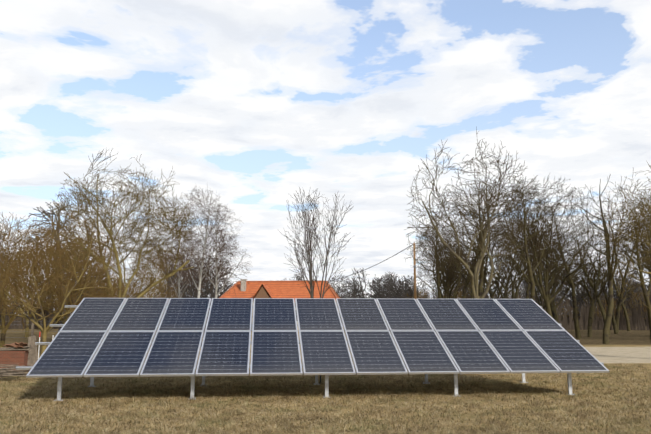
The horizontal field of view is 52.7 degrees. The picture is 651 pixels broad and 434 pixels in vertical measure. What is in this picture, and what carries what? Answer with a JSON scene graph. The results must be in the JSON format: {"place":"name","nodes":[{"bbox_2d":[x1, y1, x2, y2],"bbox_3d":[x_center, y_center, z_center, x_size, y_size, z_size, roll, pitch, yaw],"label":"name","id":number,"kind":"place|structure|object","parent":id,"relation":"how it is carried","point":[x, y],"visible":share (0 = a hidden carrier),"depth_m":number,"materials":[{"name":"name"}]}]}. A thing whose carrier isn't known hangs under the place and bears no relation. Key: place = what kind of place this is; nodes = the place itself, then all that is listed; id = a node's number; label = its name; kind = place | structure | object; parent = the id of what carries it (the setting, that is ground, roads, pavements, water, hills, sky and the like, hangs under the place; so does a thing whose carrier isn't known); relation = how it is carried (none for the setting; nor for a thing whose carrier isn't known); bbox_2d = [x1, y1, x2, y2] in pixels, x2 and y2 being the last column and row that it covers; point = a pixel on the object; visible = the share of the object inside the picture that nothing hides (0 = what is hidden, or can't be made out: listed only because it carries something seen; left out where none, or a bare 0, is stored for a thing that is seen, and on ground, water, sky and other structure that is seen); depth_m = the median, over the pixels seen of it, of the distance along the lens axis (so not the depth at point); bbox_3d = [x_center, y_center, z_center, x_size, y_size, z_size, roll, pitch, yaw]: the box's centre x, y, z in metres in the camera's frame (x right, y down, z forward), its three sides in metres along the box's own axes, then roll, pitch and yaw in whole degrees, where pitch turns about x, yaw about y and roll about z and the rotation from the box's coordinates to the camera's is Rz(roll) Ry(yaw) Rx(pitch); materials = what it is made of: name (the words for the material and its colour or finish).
{"place":"outdoors","nodes":[
{"label":"outdoors","id":0,"kind":"place"},
{"bbox_2d":[0,295,190,328],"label":"woodland backdrop","id":1,"kind":"structure","parent":0,"point":[15,324],"depth_m":75.35,"materials":[{"name":"brown plant"}]},
{"bbox_2d":[219,279,339,330],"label":"house","id":2,"kind":"structure","parent":0,"point":[273,289],"depth_m":68.75,"materials":[{"name":"tile"}]},
{"bbox_2d":[0,358,650,433],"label":"grass","id":3,"kind":"structure","parent":0,"point":[416,428],"depth_m":11.55,"materials":[{"name":"beige plant"}]},
{"bbox_2d":[0,316,650,433],"bbox_3d":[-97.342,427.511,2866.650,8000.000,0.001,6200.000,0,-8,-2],"label":"ground","id":4,"kind":"structure","parent":0,"point":[625,347],"depth_m":13.72,"materials":[{"name":"brown plant"}]},
{"bbox_2d":[0,225,30,287],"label":"brush tree","id":5,"kind":"object","parent":4,"relation":"on","point":[10,249],"visible":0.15,"depth_m":65.45,"materials":[{"name":"brown plant"}]},
{"bbox_2d":[0,320,34,337],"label":"fence","id":6,"kind":"object","parent":4,"relation":"on","point":[32,330],"visible":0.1,"depth_m":31.22,"materials":[{"name":"brown wood"}]},
{"bbox_2d":[4,284,37,312],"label":"brush tree","id":7,"kind":"object","parent":4,"relation":"on","point":[23,299],"depth_m":89.01,"materials":[{"name":"brown plant"}]},
{"bbox_2d":[0,332,53,378],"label":"props","id":8,"kind":"object","parent":4,"relation":"on","point":[13,356],"visible":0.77,"depth_m":18.80,"materials":[{"name":"brick"}]},
{"bbox_2d":[0,240,77,337],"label":"orchard tree","id":9,"kind":"object","parent":4,"relation":"on","point":[27,329],"visible":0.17,"depth_m":46.99,"materials":[{"name":"brown plant"}]},
{"bbox_2d":[0,212,85,347],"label":"orchard tree","id":10,"kind":"object","parent":4,"relation":"on","point":[2,338],"visible":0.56,"depth_m":26.13,"materials":[{"name":"brown plant"}]},
{"bbox_2d":[24,235,62,329],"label":"brush tree","id":11,"kind":"object","parent":4,"relation":"on","point":[49,320],"visible":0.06,"depth_m":71.47,"materials":[{"name":"brown plant"}]},
{"bbox_2d":[31,222,91,331],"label":"tree","id":12,"kind":"object","parent":4,"relation":"on","point":[59,328],"visible":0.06,"depth_m":65.49,"materials":[{"name":"brown plant"}]},
{"bbox_2d":[0,212,129,355],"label":"orchard tree","id":13,"kind":"object","parent":4,"relation":"on","point":[48,328],"visible":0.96,"depth_m":23.71,"materials":[{"name":"brown plant"}]},
{"bbox_2d":[26,199,105,323],"bbox_3d":[-26.101,4.837,65.317,7.388,13.245,6.076,0,-8,0],"label":"brush tree","id":14,"kind":"object","parent":4,"relation":"on","point":[48,214],"visible":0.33,"depth_m":64.85,"materials":[{"name":"brown plant"}]},
{"bbox_2d":[10,233,122,323],"bbox_3d":[-15.413,4.143,39.379,6.894,6.734,6.914,-7,-11,38],"label":"orchard tree","id":15,"kind":"object","parent":4,"relation":"on","point":[63,320],"visible":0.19,"depth_m":38.94,"materials":[{"name":"brown plant"}]},
{"bbox_2d":[56,263,106,308],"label":"brush tree","id":16,"kind":"object","parent":4,"relation":"on","point":[86,290],"visible":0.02,"depth_m":74.23,"materials":[{"name":"brown plant"}]},
{"bbox_2d":[48,235,166,308],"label":"orchard tree","id":17,"kind":"object","parent":4,"relation":"on","point":[134,283],"visible":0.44,"depth_m":35.20,"materials":[{"name":"brown plant"}]},
{"bbox_2d":[45,148,196,297],"bbox_3d":[-9.105,1.423,29.762,6.587,9.332,6.375,8,-11,-41],"label":"tree","id":18,"kind":"object","parent":4,"relation":"on","point":[149,216],"visible":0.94,"depth_m":29.50,"materials":[{"name":"brown plant"}]},
{"bbox_2d":[101,268,161,297],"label":"brush tree","id":19,"kind":"object","parent":4,"relation":"on","point":[132,284],"visible":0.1,"depth_m":59.65,"materials":[{"name":"brown plant"}]},
{"bbox_2d":[94,242,182,298],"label":"orchard tree","id":20,"kind":"object","parent":4,"relation":"on","point":[139,291],"visible":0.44,"depth_m":51.55,"materials":[{"name":"brown plant"}]},
{"bbox_2d":[136,236,183,298],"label":"tree","id":21,"kind":"object","parent":4,"relation":"on","point":[164,268],"visible":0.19,"depth_m":77.11,"materials":[{"name":"brown plant"}]},
{"bbox_2d":[149,287,180,329],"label":"brush tree","id":22,"kind":"object","parent":4,"relation":"on","point":[165,294],"visible":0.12,"depth_m":62.70,"materials":[{"name":"brown plant"}]},
{"bbox_2d":[158,278,196,303],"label":"brush tree","id":23,"kind":"object","parent":4,"relation":"on","point":[176,290],"depth_m":82.69,"materials":[{"name":"brown plant"}]},
{"bbox_2d":[152,215,212,297],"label":"birch tree","id":24,"kind":"object","parent":4,"relation":"on","point":[179,289],"visible":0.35,"depth_m":41.49,"materials":[{"name":"grey plant"}]},
{"bbox_2d":[164,256,231,309],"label":"brush tree","id":25,"kind":"object","parent":4,"relation":"on","point":[204,293],"visible":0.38,"depth_m":75.94,"materials":[{"name":"brown plant"}]},
{"bbox_2d":[159,185,237,297],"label":"birch tree","id":26,"kind":"object","parent":4,"relation":"on","point":[199,270],"visible":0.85,"depth_m":39.84,"materials":[{"name":"grey plant"}]},
{"bbox_2d":[191,276,234,313],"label":"tree","id":27,"kind":"object","parent":4,"relation":"on","point":[213,291],"visible":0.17,"depth_m":84.06,"materials":[{"name":"brown plant"}]},
{"bbox_2d":[178,204,252,297],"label":"birch tree","id":28,"kind":"object","parent":4,"relation":"on","point":[215,284],"visible":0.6,"depth_m":40.39,"materials":[{"name":"grey plant"}]},
{"bbox_2d":[205,257,235,296],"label":"tree","id":29,"kind":"object","parent":4,"relation":"on","point":[219,275],"depth_m":132.78,"materials":[{"name":"brown plant"}]},
{"bbox_2d":[281,274,308,280],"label":"tree","id":30,"kind":"object","parent":4,"relation":"on","point":[297,275],"depth_m":125.58,"materials":[{"name":"grey plant"}]},
{"bbox_2d":[16,298,608,400],"bbox_3d":[-0.203,2.753,14.367,11.562,2.028,3.652,1,-8,-5],"label":"solar panel array","id":31,"kind":"object","parent":4,"relation":"on","point":[103,337],"visible":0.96,"depth_m":13.97,"materials":[{"name":"blue glass"}]},
{"bbox_2d":[279,187,351,297],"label":"tree","id":32,"kind":"object","parent":4,"relation":"on","point":[309,259],"visible":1,"depth_m":34.94,"materials":[{"name":"grey plant"}]},
{"bbox_2d":[329,275,363,321],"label":"brush tree","id":33,"kind":"object","parent":4,"relation":"on","point":[341,290],"visible":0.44,"depth_m":96.04,"materials":[{"name":"plant"}]},
{"bbox_2d":[344,267,370,297],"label":"tree","id":34,"kind":"object","parent":4,"relation":"on","point":[355,287],"visible":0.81,"depth_m":83.15,"materials":[{"name":"grey plant"}]},
{"bbox_2d":[365,271,410,298],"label":"tree","id":35,"kind":"object","parent":4,"relation":"on","point":[384,288],"visible":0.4,"depth_m":90.39,"materials":[{"name":"grey plant"}]},
{"bbox_2d":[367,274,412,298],"bbox_3d":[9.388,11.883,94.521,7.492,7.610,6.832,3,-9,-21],"label":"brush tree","id":36,"kind":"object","parent":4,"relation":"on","point":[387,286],"visible":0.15,"depth_m":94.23,"materials":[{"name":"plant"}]},
{"bbox_2d":[384,275,428,298],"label":"brush tree","id":37,"kind":"object","parent":4,"relation":"on","point":[405,292],"visible":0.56,"depth_m":84.01,"materials":[{"name":"plant"}]},
{"bbox_2d":[406,290,436,298],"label":"brush tree","id":38,"kind":"object","parent":4,"relation":"on","point":[419,295],"visible":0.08,"depth_m":84.70,"materials":[{"name":"brown plant"}]},
{"bbox_2d":[405,210,469,298],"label":"tree","id":39,"kind":"object","parent":4,"relation":"on","point":[439,295],"visible":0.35,"depth_m":56.39,"materials":[{"name":"brown plant"}]},
{"bbox_2d":[416,250,468,298],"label":"tree","id":40,"kind":"object","parent":4,"relation":"on","point":[433,289],"visible":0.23,"depth_m":68.90,"materials":[{"name":"brown plant"}]},
{"bbox_2d":[416,228,474,298],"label":"tree","id":41,"kind":"object","parent":4,"relation":"on","point":[446,288],"visible":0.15,"depth_m":60.75,"materials":[{"name":"brown plant"}]},
{"bbox_2d":[410,220,485,298],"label":"tree","id":42,"kind":"object","parent":4,"relation":"on","point":[449,271],"visible":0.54,"depth_m":50.60,"materials":[{"name":"brown plant"}]},
{"bbox_2d":[432,271,478,298],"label":"tree","id":43,"kind":"object","parent":4,"relation":"on","point":[453,290],"visible":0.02,"depth_m":84.97,"materials":[{"name":"brown plant"}]},
{"bbox_2d":[442,283,470,298],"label":"brush tree","id":44,"kind":"object","parent":4,"relation":"on","point":[460,295],"depth_m":82.13,"materials":[{"name":"brown plant"}]},
{"bbox_2d":[446,240,478,292],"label":"tree","id":45,"kind":"object","parent":4,"relation":"on","point":[462,276],"visible":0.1,"depth_m":69.90,"materials":[{"name":"brown plant"}]},
{"bbox_2d":[454,259,472,298],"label":"tree","id":46,"kind":"object","parent":4,"relation":"on","point":[471,295],"visible":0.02,"depth_m":75.90,"materials":[{"name":"brown plant"}]},
{"bbox_2d":[427,212,509,298],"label":"tree","id":47,"kind":"object","parent":4,"relation":"on","point":[468,279],"visible":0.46,"depth_m":43.99,"materials":[{"name":"brown plant"}]},
{"bbox_2d":[405,128,543,298],"bbox_3d":[6.423,0.951,28.560,5.982,9.980,5.638,-1,-8,6],"label":"tree","id":48,"kind":"object","parent":4,"relation":"on","point":[475,275],"visible":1,"depth_m":28.59,"materials":[{"name":"brown plant"}]},
{"bbox_2d":[461,234,489,287],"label":"tree","id":49,"kind":"object","parent":4,"relation":"on","point":[485,269],"visible":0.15,"depth_m":45.39,"materials":[{"name":"brown plant"}]},
{"bbox_2d":[427,175,532,297],"bbox_3d":[9.563,2.215,39.943,5.984,10.886,6.983,-3,-9,22],"label":"tree","id":50,"kind":"object","parent":4,"relation":"on","point":[480,287],"visible":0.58,"depth_m":40.10,"materials":[{"name":"brown plant"}]},
{"bbox_2d":[331,241,629,298],"bbox_3d":[32.778,5.802,54.532,71.876,7.800,13.330,-2,-9,16],"label":"utility pole","id":51,"kind":"object","parent":4,"relation":"on","point":[415,296],"visible":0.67,"depth_m":55.17,"materials":[{"name":"brown wood"}]},
{"bbox_2d":[468,241,495,292],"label":"tree","id":52,"kind":"object","parent":4,"relation":"on","point":[484,285],"visible":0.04,"depth_m":61.46,"materials":[{"name":"brown plant"}]},
{"bbox_2d":[474,241,506,298],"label":"tree","id":53,"kind":"object","parent":4,"relation":"on","point":[492,294],"visible":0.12,"depth_m":56.81,"materials":[{"name":"brown plant"}]},
{"bbox_2d":[469,275,518,298],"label":"brush tree","id":54,"kind":"object","parent":4,"relation":"on","point":[486,297],"depth_m":80.27,"materials":[{"name":"brown plant"}]},
{"bbox_2d":[470,236,533,298],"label":"tree","id":55,"kind":"object","parent":4,"relation":"on","point":[507,287],"visible":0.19,"depth_m":52.22,"materials":[{"name":"brown plant"}]},
{"bbox_2d":[484,255,522,298],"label":"tree","id":56,"kind":"object","parent":4,"relation":"on","point":[503,283],"visible":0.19,"depth_m":70.82,"materials":[{"name":"brown plant"}]},
{"bbox_2d":[470,212,548,298],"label":"tree","id":57,"kind":"object","parent":4,"relation":"on","point":[497,281],"visible":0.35,"depth_m":44.32,"materials":[{"name":"brown plant"}]},
{"bbox_2d":[509,257,522,298],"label":"tree","id":58,"kind":"object","parent":4,"relation":"on","point":[518,289],"depth_m":77.98,"materials":[{"name":"brown plant"}]},
{"bbox_2d":[480,190,571,300],"bbox_3d":[11.350,2.715,36.482,5.596,8.834,4.640,-1,-8,5],"label":"tree","id":59,"kind":"object","parent":4,"relation":"on","point":[531,280],"visible":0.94,"depth_m":36.43,"materials":[{"name":"brown plant"}]},
{"bbox_2d":[507,278,544,304],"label":"brush tree","id":60,"kind":"object","parent":4,"relation":"on","point":[523,292],"depth_m":88.02,"materials":[{"name":"brown plant"}]},
{"bbox_2d":[495,230,568,298],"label":"tree","id":61,"kind":"object","parent":4,"relation":"on","point":[527,291],"visible":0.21,"depth_m":49.30,"materials":[{"name":"brown plant"}]},
{"bbox_2d":[511,265,568,305],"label":"tree","id":62,"kind":"object","parent":4,"relation":"on","point":[535,287],"depth_m":93.65,"materials":[{"name":"brown plant"}]},
{"bbox_2d":[514,235,577,309],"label":"tree","id":63,"kind":"object","parent":4,"relation":"on","point":[544,306],"visible":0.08,"depth_m":62.00,"materials":[{"name":"brown plant"}]},
{"bbox_2d":[493,175,607,317],"bbox_3d":[13.674,2.389,40.315,6.730,10.599,6.472,-2,-9,16],"label":"tree","id":64,"kind":"object","parent":4,"relation":"on","point":[544,295],"visible":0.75,"depth_m":39.92,"materials":[{"name":"brown plant"}]},
{"bbox_2d":[535,286,570,316],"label":"brush tree","id":65,"kind":"object","parent":4,"relation":"on","point":[558,302],"depth_m":84.78,"materials":[{"name":"brown plant"}]},
{"bbox_2d":[530,247,578,295],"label":"tree","id":66,"kind":"object","parent":4,"relation":"on","point":[560,277],"visible":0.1,"depth_m":69.52,"materials":[{"name":"brown plant"}]},
{"bbox_2d":[521,223,593,322],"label":"tree","id":67,"kind":"object","parent":4,"relation":"on","point":[567,290],"visible":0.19,"depth_m":57.49,"materials":[{"name":"brown plant"}]},
{"bbox_2d":[522,200,605,338],"bbox_3d":[16.667,3.646,45.074,6.042,9.537,5.009,-5,-10,31],"label":"tree","id":68,"kind":"object","parent":4,"relation":"on","point":[575,318],"visible":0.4,"depth_m":45.00,"materials":[{"name":"brown plant"}]},
{"bbox_2d":[531,219,600,322],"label":"tree","id":69,"kind":"object","parent":4,"relation":"on","point":[555,273],"visible":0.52,"depth_m":51.83,"materials":[{"name":"brown plant"}]},
{"bbox_2d":[551,265,614,316],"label":"tree","id":70,"kind":"object","parent":4,"relation":"on","point":[580,300],"depth_m":75.96,"materials":[{"name":"brown plant"}]},
{"bbox_2d":[563,256,607,323],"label":"tree","id":71,"kind":"object","parent":4,"relation":"on","point":[590,285],"depth_m":75.42,"materials":[{"name":"brown plant"}]},
{"bbox_2d":[571,236,619,334],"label":"tree","id":72,"kind":"object","parent":4,"relation":"on","point":[602,310],"visible":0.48,"depth_m":53.44,"materials":[{"name":"brown plant"}]},
{"bbox_2d":[574,238,620,336],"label":"tree","id":73,"kind":"object","parent":4,"relation":"on","point":[589,327],"visible":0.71,"depth_m":48.74,"materials":[{"name":"brown plant"}]},
{"bbox_2d":[575,237,622,333],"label":"tree","id":74,"kind":"object","parent":4,"relation":"on","point":[613,321],"visible":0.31,"depth_m":56.65,"materials":[{"name":"brown plant"}]},
{"bbox_2d":[560,176,650,343],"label":"tree","id":75,"kind":"object","parent":4,"relation":"on","point":[607,324],"visible":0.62,"depth_m":36.98,"materials":[{"name":"brown plant"}]},
{"bbox_2d":[594,297,624,317],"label":"brush tree","id":76,"kind":"object","parent":4,"relation":"on","point":[605,309],"depth_m":84.16,"materials":[{"name":"brown plant"}]},
{"bbox_2d":[596,253,637,330],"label":"tree","id":77,"kind":"object","parent":4,"relation":"on","point":[626,318],"visible":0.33,"depth_m":65.80,"materials":[{"name":"brown plant"}]},
{"bbox_2d":[592,273,644,318],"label":"brush tree","id":78,"kind":"object","parent":4,"relation":"on","point":[615,292],"depth_m":86.61,"materials":[{"name":"brown plant"}]},
{"bbox_2d":[595,219,645,332],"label":"tree","id":79,"kind":"object","parent":4,"relation":"on","point":[617,315],"visible":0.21,"depth_m":59.92,"materials":[{"name":"brown plant"}]},
{"bbox_2d":[596,219,650,283],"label":"tree","id":80,"kind":"object","parent":4,"relation":"on","point":[634,257],"visible":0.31,"depth_m":44.51,"materials":[{"name":"brown plant"}]},
{"bbox_2d":[597,162,650,309],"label":"tree","id":81,"kind":"object","parent":4,"relation":"on","point":[646,224],"visible":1,"depth_m":23.95,"materials":[{"name":"brown plant"}]},
{"bbox_2d":[604,277,647,317],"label":"brush tree","id":82,"kind":"object","parent":4,"relation":"on","point":[635,289],"depth_m":86.26,"materials":[{"name":"brown plant"}]},
{"bbox_2d":[610,220,650,341],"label":"tree","id":83,"kind":"object","parent":4,"relation":"on","point":[646,297],"visible":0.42,"depth_m":37.96,"materials":[{"name":"brown plant"}]},
{"bbox_2d":[621,294,646,319],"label":"brush tree","id":84,"kind":"object","parent":4,"relation":"on","point":[637,304],"depth_m":80.31,"materials":[{"name":"brown plant"}]},
{"bbox_2d":[619,260,650,286],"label":"tree","id":85,"kind":"object","parent":4,"relation":"on","point":[637,274],"depth_m":117.76,"materials":[{"name":"brown plant"}]},
{"bbox_2d":[623,192,650,269],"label":"tree","id":86,"kind":"object","parent":4,"relation":"on","point":[639,230],"visible":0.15,"depth_m":45.40,"materials":[{"name":"brown plant"}]},
{"bbox_2d":[626,211,650,260],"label":"tree","id":87,"kind":"object","parent":4,"relation":"on","point":[640,245],"visible":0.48,"depth_m":41.19,"materials":[{"name":"brown plant"}]},
{"bbox_2d":[635,286,650,313],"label":"brush tree","id":88,"kind":"object","parent":4,"relation":"on","point":[643,298],"depth_m":80.63,"materials":[{"name":"brown plant"}]},
{"bbox_2d":[0,0,650,314],"label":"sky","id":89,"kind":"structure","parent":0,"point":[252,103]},
{"bbox_2d":[9,293,645,325],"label":"woodland backdrop","id":90,"kind":"structure","parent":0,"point":[579,318],"depth_m":96.38,"materials":[{"name":"brown plant"}]},
{"bbox_2d":[500,296,650,329],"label":"woodland backdrop","id":91,"kind":"structure","parent":0,"point":[634,318],"depth_m":71.34,"materials":[{"name":"brown plant"}]}
]}

